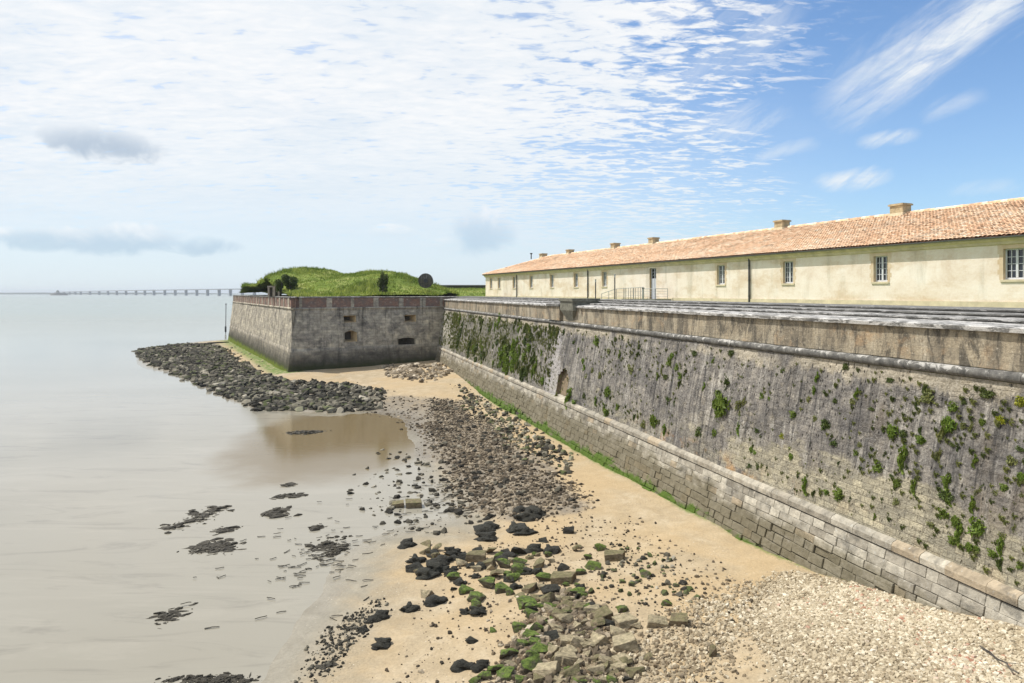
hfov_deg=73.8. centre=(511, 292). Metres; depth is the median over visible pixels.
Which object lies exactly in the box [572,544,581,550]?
boulder
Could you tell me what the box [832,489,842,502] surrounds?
wall plant
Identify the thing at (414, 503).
boulder
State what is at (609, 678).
boulder
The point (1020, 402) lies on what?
wall plant
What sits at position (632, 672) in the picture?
boulder
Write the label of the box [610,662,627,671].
boulder
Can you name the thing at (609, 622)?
boulder
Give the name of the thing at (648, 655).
boulder
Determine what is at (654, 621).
boulder
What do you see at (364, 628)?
boulder
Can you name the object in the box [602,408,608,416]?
wall plant
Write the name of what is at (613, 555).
boulder
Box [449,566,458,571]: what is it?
boulder
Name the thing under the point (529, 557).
boulder
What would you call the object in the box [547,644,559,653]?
boulder
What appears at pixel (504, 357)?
wall plant
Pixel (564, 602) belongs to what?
boulder
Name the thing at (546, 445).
foot stones
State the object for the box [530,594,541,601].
boulder
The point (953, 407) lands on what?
wall plant
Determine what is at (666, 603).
boulder
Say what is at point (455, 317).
wall weeds
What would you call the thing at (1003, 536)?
wall plant
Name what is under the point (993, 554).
wall plant
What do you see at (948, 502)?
wall plant
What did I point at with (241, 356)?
bank fringe rocks
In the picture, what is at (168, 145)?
sky
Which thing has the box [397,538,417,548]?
boulder
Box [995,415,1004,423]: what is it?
wall plant
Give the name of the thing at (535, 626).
boulder
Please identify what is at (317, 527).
seaweed patch
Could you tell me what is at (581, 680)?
boulder
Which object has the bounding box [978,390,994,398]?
wall plant
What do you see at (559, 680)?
boulder
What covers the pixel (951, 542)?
wall plant
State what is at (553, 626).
boulder
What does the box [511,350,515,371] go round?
wall plant
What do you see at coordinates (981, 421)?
wall plant
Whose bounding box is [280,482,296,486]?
seaweed patch
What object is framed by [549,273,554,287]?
window
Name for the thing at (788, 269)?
window
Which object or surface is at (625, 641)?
boulder
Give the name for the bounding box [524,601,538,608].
boulder
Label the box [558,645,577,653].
boulder
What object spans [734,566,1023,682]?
shingle gravel
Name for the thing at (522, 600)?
boulder
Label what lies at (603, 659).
boulder
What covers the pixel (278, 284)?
evergreen shrub
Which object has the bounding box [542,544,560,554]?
boulder
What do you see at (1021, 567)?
wall plant
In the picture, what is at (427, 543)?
boulder
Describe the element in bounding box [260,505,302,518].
seaweed patch
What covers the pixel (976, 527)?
wall plant
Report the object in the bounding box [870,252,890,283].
window
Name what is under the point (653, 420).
wall plant
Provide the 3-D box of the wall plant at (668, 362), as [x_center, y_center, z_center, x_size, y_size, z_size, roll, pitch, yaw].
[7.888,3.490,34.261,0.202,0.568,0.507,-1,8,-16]
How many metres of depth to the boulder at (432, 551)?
26.37 m
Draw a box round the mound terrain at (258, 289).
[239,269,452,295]
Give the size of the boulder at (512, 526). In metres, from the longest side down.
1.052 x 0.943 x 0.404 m
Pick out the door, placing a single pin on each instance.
(652, 270)
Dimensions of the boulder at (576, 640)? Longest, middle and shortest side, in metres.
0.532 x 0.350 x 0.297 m
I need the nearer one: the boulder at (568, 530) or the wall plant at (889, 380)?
the wall plant at (889, 380)
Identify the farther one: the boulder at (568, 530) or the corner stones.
the corner stones
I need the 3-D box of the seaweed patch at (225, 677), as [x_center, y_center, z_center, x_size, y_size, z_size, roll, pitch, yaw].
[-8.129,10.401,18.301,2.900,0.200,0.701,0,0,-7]
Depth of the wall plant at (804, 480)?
23.95 m
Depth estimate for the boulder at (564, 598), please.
21.55 m
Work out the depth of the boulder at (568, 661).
17.48 m
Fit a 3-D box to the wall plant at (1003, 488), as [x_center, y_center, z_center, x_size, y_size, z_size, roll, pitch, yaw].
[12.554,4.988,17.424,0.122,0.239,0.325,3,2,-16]
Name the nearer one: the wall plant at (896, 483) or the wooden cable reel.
the wall plant at (896, 483)
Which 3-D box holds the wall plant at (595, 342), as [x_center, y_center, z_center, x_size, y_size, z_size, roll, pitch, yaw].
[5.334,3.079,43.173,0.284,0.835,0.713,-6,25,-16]
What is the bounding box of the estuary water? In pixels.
[0,293,451,682]
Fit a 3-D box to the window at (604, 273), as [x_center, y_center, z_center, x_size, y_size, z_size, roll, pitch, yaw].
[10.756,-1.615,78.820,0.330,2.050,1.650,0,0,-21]
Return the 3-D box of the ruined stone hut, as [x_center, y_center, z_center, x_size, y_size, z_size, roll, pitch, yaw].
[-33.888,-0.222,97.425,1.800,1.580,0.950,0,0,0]
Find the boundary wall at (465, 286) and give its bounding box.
[442,285,485,287]
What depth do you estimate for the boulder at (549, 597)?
21.48 m
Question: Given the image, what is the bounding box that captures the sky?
[0,0,1023,292]
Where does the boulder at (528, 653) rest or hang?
on the beach
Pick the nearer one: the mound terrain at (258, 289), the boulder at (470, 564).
the boulder at (470, 564)
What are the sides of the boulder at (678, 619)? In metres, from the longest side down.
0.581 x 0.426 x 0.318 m
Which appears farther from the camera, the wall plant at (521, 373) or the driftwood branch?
the wall plant at (521, 373)
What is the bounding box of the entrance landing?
[633,299,670,299]
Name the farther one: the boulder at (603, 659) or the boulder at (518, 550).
the boulder at (518, 550)
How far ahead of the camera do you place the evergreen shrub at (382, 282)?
92.62 m
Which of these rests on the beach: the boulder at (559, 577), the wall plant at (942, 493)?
the boulder at (559, 577)
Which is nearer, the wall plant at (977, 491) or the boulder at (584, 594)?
the wall plant at (977, 491)
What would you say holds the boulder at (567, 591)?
on the beach
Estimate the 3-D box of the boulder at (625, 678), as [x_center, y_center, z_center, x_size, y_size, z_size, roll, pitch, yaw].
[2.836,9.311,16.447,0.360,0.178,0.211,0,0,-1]
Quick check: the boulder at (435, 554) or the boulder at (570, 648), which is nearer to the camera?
the boulder at (570, 648)
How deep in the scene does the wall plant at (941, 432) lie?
19.33 m
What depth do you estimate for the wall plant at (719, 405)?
29.29 m
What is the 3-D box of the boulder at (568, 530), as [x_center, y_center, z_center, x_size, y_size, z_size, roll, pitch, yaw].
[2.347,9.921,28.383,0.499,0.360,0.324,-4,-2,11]
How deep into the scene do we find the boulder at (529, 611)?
20.70 m
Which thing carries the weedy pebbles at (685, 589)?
on the beach
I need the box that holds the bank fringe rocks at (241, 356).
[226,347,262,366]
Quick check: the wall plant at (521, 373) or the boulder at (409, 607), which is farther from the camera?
the wall plant at (521, 373)
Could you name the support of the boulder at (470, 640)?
on the beach
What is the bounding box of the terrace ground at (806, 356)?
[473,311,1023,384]
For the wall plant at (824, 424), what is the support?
attached to the rampart wall at (823, 534)
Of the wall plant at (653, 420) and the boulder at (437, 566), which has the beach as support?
the boulder at (437, 566)
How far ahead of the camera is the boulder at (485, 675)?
17.39 m
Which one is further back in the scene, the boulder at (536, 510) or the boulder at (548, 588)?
the boulder at (536, 510)
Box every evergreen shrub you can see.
[274,279,283,292]
[281,274,298,289]
[376,270,388,295]
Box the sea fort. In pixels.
[50,290,67,294]
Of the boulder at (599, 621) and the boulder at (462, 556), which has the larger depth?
the boulder at (462, 556)
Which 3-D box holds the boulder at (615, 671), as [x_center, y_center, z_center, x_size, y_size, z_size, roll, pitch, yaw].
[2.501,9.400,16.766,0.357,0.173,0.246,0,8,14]
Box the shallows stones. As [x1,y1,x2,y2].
[347,449,504,534]
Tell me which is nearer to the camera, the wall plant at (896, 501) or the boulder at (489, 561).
the wall plant at (896, 501)
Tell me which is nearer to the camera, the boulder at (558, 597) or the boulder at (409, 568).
the boulder at (558, 597)
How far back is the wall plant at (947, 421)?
19.14 m
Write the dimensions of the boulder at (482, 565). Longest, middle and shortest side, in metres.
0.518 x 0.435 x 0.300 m
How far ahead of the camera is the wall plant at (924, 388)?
20.11 m
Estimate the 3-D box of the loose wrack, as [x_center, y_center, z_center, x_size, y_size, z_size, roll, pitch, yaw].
[-7.645,10.262,28.925,7.923,0.263,15.718,0,0,0]
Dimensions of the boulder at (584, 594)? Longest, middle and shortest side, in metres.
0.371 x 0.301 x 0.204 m
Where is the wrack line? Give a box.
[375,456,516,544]
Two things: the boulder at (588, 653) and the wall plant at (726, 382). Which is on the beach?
the boulder at (588, 653)
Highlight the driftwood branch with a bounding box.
[979,645,1019,673]
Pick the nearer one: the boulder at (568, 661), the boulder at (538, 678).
the boulder at (538, 678)
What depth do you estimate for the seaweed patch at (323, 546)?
27.82 m
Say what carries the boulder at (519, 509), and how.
on the beach
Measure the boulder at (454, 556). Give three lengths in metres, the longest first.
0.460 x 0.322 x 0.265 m
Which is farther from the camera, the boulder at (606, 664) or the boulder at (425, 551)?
the boulder at (425, 551)
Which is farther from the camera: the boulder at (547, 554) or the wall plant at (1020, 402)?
the boulder at (547, 554)
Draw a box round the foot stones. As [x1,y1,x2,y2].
[450,384,577,474]
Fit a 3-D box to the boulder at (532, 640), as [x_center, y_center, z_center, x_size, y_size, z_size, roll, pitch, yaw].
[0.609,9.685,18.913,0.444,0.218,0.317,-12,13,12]
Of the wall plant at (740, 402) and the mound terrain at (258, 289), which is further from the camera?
the mound terrain at (258, 289)
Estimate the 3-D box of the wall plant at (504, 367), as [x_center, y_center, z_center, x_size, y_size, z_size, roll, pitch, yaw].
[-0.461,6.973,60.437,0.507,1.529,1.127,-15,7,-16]
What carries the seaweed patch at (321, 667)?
on the beach
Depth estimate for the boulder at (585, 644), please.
18.35 m
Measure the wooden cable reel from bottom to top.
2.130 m
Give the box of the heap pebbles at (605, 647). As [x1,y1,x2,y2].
[490,597,659,682]
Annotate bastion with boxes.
[228,295,465,371]
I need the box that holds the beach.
[136,339,1023,682]
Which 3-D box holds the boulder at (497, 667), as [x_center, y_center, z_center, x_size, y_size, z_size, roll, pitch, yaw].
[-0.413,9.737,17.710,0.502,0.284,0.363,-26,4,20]
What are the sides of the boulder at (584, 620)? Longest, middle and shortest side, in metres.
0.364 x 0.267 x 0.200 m
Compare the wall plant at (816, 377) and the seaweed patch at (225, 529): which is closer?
the wall plant at (816, 377)
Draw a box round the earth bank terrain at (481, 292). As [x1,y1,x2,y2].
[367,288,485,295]
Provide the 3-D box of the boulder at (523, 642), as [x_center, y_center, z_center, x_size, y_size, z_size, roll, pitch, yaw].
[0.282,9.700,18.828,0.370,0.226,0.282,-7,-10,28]
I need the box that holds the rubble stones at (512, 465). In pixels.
[414,397,600,520]
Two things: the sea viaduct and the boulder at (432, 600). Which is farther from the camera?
the sea viaduct
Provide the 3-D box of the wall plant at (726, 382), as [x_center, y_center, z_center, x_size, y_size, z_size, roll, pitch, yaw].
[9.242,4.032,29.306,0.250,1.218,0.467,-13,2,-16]
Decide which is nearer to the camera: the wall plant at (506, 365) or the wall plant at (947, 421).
the wall plant at (947, 421)
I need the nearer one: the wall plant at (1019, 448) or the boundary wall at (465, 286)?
the wall plant at (1019, 448)
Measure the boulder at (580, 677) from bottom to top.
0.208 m
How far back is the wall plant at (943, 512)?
18.81 m
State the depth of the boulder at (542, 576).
23.45 m
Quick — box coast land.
[0,292,228,293]
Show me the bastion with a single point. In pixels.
(313, 333)
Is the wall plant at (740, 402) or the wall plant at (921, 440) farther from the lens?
the wall plant at (740, 402)
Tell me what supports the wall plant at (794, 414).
attached to the rampart wall at (823, 534)
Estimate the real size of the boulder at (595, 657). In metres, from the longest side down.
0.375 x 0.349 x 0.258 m
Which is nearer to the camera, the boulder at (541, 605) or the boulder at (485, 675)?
the boulder at (485, 675)
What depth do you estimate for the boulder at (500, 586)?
22.70 m
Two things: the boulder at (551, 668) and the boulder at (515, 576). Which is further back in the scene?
the boulder at (515, 576)
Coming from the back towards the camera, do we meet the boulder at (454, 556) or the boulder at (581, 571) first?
the boulder at (454, 556)
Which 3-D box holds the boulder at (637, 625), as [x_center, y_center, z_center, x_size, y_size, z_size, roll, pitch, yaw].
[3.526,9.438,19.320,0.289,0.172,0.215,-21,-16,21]
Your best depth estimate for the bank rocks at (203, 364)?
73.55 m
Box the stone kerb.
[164,342,226,345]
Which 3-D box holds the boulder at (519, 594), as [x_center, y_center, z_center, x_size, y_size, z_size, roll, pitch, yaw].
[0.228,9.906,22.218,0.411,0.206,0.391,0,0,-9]
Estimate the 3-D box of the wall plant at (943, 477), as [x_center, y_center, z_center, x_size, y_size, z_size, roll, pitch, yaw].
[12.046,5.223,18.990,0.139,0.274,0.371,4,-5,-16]
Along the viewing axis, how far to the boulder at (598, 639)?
18.39 m
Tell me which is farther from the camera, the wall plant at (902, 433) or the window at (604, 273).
the window at (604, 273)
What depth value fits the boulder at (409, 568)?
24.99 m
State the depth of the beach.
24.41 m
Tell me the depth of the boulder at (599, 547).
26.05 m
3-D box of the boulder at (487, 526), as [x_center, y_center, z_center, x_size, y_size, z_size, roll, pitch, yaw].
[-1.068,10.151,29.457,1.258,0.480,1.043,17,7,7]
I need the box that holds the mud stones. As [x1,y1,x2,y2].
[355,395,586,521]
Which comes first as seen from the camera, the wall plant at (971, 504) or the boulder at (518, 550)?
the wall plant at (971, 504)
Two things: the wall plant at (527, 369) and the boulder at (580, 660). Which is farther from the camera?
the wall plant at (527, 369)
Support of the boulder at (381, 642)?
on the beach
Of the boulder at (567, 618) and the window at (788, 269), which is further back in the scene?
the window at (788, 269)
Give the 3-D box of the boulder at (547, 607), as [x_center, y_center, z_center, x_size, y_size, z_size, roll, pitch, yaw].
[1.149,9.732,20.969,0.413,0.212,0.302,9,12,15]
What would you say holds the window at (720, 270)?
in the long house
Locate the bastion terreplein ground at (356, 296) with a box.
[265,295,497,296]
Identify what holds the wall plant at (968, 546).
attached to the rampart wall at (823, 534)
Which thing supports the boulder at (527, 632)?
on the beach
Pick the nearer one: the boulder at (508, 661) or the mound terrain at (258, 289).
the boulder at (508, 661)
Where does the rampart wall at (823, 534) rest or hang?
on the beach
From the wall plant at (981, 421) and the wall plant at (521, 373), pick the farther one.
the wall plant at (521, 373)
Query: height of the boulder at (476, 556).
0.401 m
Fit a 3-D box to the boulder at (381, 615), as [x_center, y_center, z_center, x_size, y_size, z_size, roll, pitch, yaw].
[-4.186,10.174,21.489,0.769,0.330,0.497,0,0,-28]
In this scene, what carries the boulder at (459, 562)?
on the beach
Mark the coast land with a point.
(109, 293)
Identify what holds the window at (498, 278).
in the long house
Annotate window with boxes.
[489,277,492,288]
[497,277,500,288]
[512,276,515,288]
[529,275,532,288]
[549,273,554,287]
[573,272,578,287]
[601,270,607,287]
[715,262,726,285]
[780,258,795,284]
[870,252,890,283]
[997,244,1023,281]
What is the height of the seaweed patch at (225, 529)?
0.217 m
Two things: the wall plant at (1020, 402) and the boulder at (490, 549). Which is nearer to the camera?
the wall plant at (1020, 402)
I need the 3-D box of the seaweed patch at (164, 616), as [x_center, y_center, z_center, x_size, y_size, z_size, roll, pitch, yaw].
[-10.988,10.412,22.110,1.127,0.197,1.818,0,0,22]
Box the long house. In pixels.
[482,197,1023,307]
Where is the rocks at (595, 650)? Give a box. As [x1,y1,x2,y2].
[486,587,634,682]
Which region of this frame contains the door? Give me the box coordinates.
[650,268,655,298]
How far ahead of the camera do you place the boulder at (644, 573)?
23.09 m
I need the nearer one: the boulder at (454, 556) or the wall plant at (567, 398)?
the boulder at (454, 556)
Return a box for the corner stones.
[378,362,453,382]
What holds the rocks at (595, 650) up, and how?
on the beach
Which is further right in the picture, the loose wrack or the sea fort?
the loose wrack
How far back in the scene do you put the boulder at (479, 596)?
22.17 m
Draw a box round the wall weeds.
[439,311,1023,585]
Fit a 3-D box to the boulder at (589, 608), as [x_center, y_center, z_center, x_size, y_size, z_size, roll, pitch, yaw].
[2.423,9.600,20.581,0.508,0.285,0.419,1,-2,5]
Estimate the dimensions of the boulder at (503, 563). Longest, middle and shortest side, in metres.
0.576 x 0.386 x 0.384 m
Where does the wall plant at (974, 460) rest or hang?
attached to the rampart wall at (823, 534)
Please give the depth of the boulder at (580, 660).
17.43 m
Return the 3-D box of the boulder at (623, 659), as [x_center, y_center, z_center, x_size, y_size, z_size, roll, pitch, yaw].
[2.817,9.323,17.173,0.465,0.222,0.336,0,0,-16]
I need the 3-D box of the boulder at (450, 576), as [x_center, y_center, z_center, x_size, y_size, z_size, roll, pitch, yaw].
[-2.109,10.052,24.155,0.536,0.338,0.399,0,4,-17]
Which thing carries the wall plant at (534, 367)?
attached to the rampart wall at (823, 534)
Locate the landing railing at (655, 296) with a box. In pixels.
[644,288,667,298]
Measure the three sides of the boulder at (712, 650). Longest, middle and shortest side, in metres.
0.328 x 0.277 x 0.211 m
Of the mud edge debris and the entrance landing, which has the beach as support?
the mud edge debris
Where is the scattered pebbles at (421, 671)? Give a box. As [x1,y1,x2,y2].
[372,510,767,682]
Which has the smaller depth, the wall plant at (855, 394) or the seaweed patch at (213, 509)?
the wall plant at (855, 394)
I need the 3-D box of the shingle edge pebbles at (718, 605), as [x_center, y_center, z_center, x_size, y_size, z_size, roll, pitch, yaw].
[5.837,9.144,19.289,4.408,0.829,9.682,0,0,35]
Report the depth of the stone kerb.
136.53 m
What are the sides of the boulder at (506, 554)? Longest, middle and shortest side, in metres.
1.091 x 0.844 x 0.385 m
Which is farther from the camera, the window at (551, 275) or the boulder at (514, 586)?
the window at (551, 275)
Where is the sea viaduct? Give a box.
[55,289,255,295]
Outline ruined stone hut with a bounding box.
[267,286,281,296]
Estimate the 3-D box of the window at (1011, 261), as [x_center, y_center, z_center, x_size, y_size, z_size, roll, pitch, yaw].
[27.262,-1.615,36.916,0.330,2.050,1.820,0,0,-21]
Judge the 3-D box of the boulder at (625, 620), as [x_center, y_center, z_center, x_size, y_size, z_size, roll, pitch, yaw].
[3.251,9.454,19.530,0.626,0.342,0.560,-3,0,-19]
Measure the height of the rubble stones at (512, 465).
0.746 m
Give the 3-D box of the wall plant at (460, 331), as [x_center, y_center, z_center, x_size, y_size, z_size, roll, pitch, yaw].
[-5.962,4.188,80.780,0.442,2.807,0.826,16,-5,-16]
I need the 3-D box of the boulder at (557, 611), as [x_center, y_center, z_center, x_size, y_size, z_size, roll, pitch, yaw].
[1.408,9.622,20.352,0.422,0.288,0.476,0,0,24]
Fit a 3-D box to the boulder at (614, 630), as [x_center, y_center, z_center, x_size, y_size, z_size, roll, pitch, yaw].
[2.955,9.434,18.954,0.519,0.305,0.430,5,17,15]
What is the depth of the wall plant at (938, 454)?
19.32 m
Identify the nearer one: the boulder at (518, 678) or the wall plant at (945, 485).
the boulder at (518, 678)
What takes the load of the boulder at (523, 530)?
on the beach
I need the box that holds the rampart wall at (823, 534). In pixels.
[435,296,1023,626]
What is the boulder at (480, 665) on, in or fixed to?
on the beach
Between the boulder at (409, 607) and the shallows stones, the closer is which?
the boulder at (409, 607)
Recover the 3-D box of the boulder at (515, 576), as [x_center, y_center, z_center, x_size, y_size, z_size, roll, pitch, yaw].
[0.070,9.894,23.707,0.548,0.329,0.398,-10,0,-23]
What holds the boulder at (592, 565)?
on the beach
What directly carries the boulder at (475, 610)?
on the beach
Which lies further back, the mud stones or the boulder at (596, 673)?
the mud stones
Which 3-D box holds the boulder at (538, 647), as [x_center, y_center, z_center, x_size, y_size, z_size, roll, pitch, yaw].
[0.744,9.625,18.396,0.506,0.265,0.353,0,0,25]
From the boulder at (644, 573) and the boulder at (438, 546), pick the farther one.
the boulder at (438, 546)
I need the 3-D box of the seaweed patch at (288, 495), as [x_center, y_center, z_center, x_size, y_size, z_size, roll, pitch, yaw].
[-11.366,10.418,34.915,2.002,0.265,0.914,0,0,-18]
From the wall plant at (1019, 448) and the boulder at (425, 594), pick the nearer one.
the wall plant at (1019, 448)
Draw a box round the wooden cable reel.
[418,273,432,287]
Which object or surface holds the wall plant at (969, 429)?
attached to the rampart wall at (823, 534)
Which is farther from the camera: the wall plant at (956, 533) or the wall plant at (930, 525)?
the wall plant at (930, 525)
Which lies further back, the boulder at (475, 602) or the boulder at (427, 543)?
the boulder at (427, 543)
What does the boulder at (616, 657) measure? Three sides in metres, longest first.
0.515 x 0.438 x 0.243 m
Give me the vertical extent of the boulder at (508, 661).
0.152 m
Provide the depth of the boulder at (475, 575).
24.05 m
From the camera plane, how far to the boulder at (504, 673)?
17.34 m
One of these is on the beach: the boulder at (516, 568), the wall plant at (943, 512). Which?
the boulder at (516, 568)
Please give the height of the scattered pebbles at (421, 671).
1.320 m
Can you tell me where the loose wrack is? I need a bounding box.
[180,498,414,628]
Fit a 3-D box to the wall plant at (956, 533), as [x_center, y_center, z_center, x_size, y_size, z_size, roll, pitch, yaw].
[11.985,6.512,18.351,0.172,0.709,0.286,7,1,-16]
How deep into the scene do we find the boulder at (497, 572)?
23.96 m
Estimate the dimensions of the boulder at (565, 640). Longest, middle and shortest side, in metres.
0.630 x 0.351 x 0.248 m
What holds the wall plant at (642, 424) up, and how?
attached to the rampart wall at (823, 534)
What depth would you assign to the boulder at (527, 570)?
24.14 m
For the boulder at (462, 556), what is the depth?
25.91 m
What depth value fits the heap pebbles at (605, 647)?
18.23 m
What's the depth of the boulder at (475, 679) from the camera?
17.33 m
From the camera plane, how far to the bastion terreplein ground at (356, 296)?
111.35 m
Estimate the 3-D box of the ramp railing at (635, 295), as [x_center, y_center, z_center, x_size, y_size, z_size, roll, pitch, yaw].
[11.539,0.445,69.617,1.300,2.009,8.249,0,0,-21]
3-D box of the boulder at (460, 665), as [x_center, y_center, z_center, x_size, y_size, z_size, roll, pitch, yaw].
[-1.289,9.919,18.192,0.629,0.290,0.667,0,0,38]
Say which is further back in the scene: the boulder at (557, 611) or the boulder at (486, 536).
the boulder at (486, 536)
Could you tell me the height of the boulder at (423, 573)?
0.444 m
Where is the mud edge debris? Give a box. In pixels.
[294,597,392,682]
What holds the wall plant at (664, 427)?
attached to the rampart wall at (823, 534)
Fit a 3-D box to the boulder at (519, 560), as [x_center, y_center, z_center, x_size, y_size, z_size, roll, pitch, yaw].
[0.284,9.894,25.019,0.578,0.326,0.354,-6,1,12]
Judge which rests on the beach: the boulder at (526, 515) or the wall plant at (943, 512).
the boulder at (526, 515)
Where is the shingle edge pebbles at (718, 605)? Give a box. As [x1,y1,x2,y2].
[621,570,818,682]
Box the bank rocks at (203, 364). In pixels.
[133,342,394,412]
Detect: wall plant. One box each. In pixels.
[458,321,463,338]
[502,352,507,364]
[503,363,508,374]
[504,357,508,374]
[508,341,515,357]
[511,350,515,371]
[513,353,518,364]
[519,366,525,380]
[526,364,529,376]
[532,357,536,373]
[564,387,571,410]
[592,335,598,345]
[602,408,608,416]
[604,386,610,396]
[640,419,645,428]
[649,414,657,427]
[662,423,665,435]
[666,357,671,365]
[694,427,701,437]
[712,392,730,421]
[723,374,729,389]
[734,397,745,418]
[789,410,796,419]
[801,476,806,497]
[814,372,818,383]
[821,418,830,430]
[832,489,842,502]
[842,363,848,369]
[853,387,858,398]
[871,460,883,472]
[885,377,893,382]
[885,424,898,441]
[892,478,900,487]
[892,497,899,504]
[897,443,907,474]
[899,429,907,437]
[910,478,916,496]
[915,435,925,444]
[919,388,934,403]
[922,386,927,395]
[926,521,934,528]
[935,448,942,463]
[936,489,954,501]
[937,507,949,519]
[938,420,945,438]
[940,475,950,483]
[941,415,957,435]
[943,473,951,493]
[944,488,951,506]
[947,401,957,411]
[947,535,955,545]
[950,515,960,528]
[953,523,962,545]
[965,542,973,552]
[967,421,973,433]
[967,495,975,513]
[967,515,985,537]
[971,453,978,468]
[972,486,981,496]
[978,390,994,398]
[978,418,985,425]
[986,548,998,558]
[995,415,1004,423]
[996,536,1003,560]
[996,558,1002,571]
[997,532,1006,540]
[999,483,1008,492]
[1006,454,1017,466]
[1014,395,1023,407]
[1015,445,1023,451]
[1015,561,1023,569]
[1016,472,1023,481]
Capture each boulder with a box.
[357,624,369,632]
[366,610,389,622]
[371,637,391,650]
[391,499,403,507]
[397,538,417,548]
[399,601,419,612]
[405,498,421,508]
[405,553,426,563]
[405,562,422,572]
[415,567,440,579]
[419,546,430,554]
[420,540,430,546]
[420,589,434,598]
[423,594,447,606]
[425,554,451,564]
[426,549,439,557]
[426,560,446,572]
[431,552,439,557]
[432,543,441,548]
[443,547,460,555]
[446,572,459,580]
[449,554,458,560]
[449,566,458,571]
[450,658,474,672]
[453,577,463,583]
[455,580,467,585]
[456,558,467,565]
[458,552,466,559]
[459,584,474,594]
[459,607,468,614]
[465,550,485,562]
[465,636,477,643]
[466,562,474,568]
[466,606,486,614]
[467,591,485,601]
[468,676,480,682]
[469,565,481,571]
[470,659,489,672]
[471,573,480,578]
[471,598,481,606]
[472,546,482,550]
[473,521,499,531]
[473,531,497,541]
[475,562,486,569]
[477,671,491,679]
[478,576,494,588]
[483,557,496,567]
[486,547,496,552]
[486,564,494,569]
[487,664,504,671]
[490,569,504,575]
[490,627,496,632]
[494,551,517,561]
[495,558,510,568]
[495,581,511,593]
[496,666,514,680]
[499,648,518,658]
[503,576,513,582]
[504,660,516,666]
[505,588,514,595]
[506,521,526,532]
[506,573,520,581]
[509,583,522,589]
[511,547,526,553]
[511,564,525,573]
[512,505,525,513]
[512,526,537,534]
[512,557,527,563]
[512,621,526,632]
[513,508,541,521]
[514,592,524,597]
[514,675,526,682]
[516,595,536,609]
[516,638,529,647]
[521,567,532,574]
[521,582,536,593]
[521,654,542,673]
[522,628,539,637]
[524,543,542,553]
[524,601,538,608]
[525,554,533,559]
[525,607,536,618]
[525,650,539,656]
[526,505,545,516]
[528,637,540,645]
[529,622,543,631]
[530,568,540,573]
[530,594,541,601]
[530,642,547,652]
[532,660,560,678]
[533,557,544,567]
[533,673,544,682]
[535,572,550,580]
[536,603,543,607]
[536,614,547,621]
[538,537,546,542]
[539,592,554,602]
[540,584,560,594]
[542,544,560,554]
[543,603,553,610]
[544,551,551,556]
[544,629,558,640]
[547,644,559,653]
[549,623,563,629]
[550,571,575,584]
[551,607,566,617]
[553,613,573,623]
[553,675,564,682]
[554,651,577,665]
[555,595,561,600]
[557,563,569,570]
[557,600,571,608]
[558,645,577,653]
[558,663,579,677]
[559,652,577,665]
[560,635,571,645]
[562,596,570,600]
[563,526,573,533]
[564,587,571,594]
[569,635,584,648]
[570,587,585,593]
[571,675,585,679]
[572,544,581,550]
[572,621,582,629]
[572,677,587,682]
[573,601,585,610]
[574,658,582,665]
[575,568,586,574]
[577,592,587,596]
[580,618,588,623]
[580,638,595,648]
[583,554,591,559]
[583,650,591,656]
[584,560,601,569]
[584,604,599,612]
[587,664,604,672]
[590,617,604,625]
[591,605,613,619]
[591,631,611,645]
[591,654,600,662]
[594,543,606,551]
[594,671,602,675]
[598,656,612,662]
[599,619,614,626]
[600,676,606,682]
[603,660,609,671]
[604,550,624,561]
[606,675,618,682]
[607,669,618,677]
[610,625,626,635]
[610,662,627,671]
[611,653,632,664]
[612,612,638,628]
[612,632,639,652]
[614,656,632,664]
[616,605,628,612]
[622,676,634,680]
[624,666,644,677]
[630,621,640,628]
[640,569,651,577]
[643,652,652,659]
[647,614,668,627]
[661,600,672,605]
[669,613,688,626]
[709,643,716,656]
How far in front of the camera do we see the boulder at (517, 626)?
19.71 m
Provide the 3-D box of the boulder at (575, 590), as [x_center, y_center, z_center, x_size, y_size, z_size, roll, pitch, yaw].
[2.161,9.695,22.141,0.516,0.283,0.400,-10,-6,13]
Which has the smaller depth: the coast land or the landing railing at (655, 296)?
the landing railing at (655, 296)
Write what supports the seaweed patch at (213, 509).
on the beach
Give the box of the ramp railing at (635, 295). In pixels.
[601,287,643,299]
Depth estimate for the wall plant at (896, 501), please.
20.36 m
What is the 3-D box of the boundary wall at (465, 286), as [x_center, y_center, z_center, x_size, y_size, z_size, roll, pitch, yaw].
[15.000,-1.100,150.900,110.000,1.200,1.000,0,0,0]
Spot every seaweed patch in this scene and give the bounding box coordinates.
[146,602,197,628]
[154,672,259,682]
[158,505,234,533]
[177,537,246,555]
[210,525,242,535]
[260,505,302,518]
[269,492,308,499]
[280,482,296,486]
[286,430,331,434]
[304,535,358,559]
[308,524,325,530]
[314,660,338,669]
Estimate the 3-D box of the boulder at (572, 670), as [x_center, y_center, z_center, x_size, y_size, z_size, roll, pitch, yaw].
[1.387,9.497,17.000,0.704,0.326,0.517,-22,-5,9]
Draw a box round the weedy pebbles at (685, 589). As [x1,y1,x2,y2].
[588,543,705,605]
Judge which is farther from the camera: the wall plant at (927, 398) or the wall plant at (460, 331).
the wall plant at (460, 331)

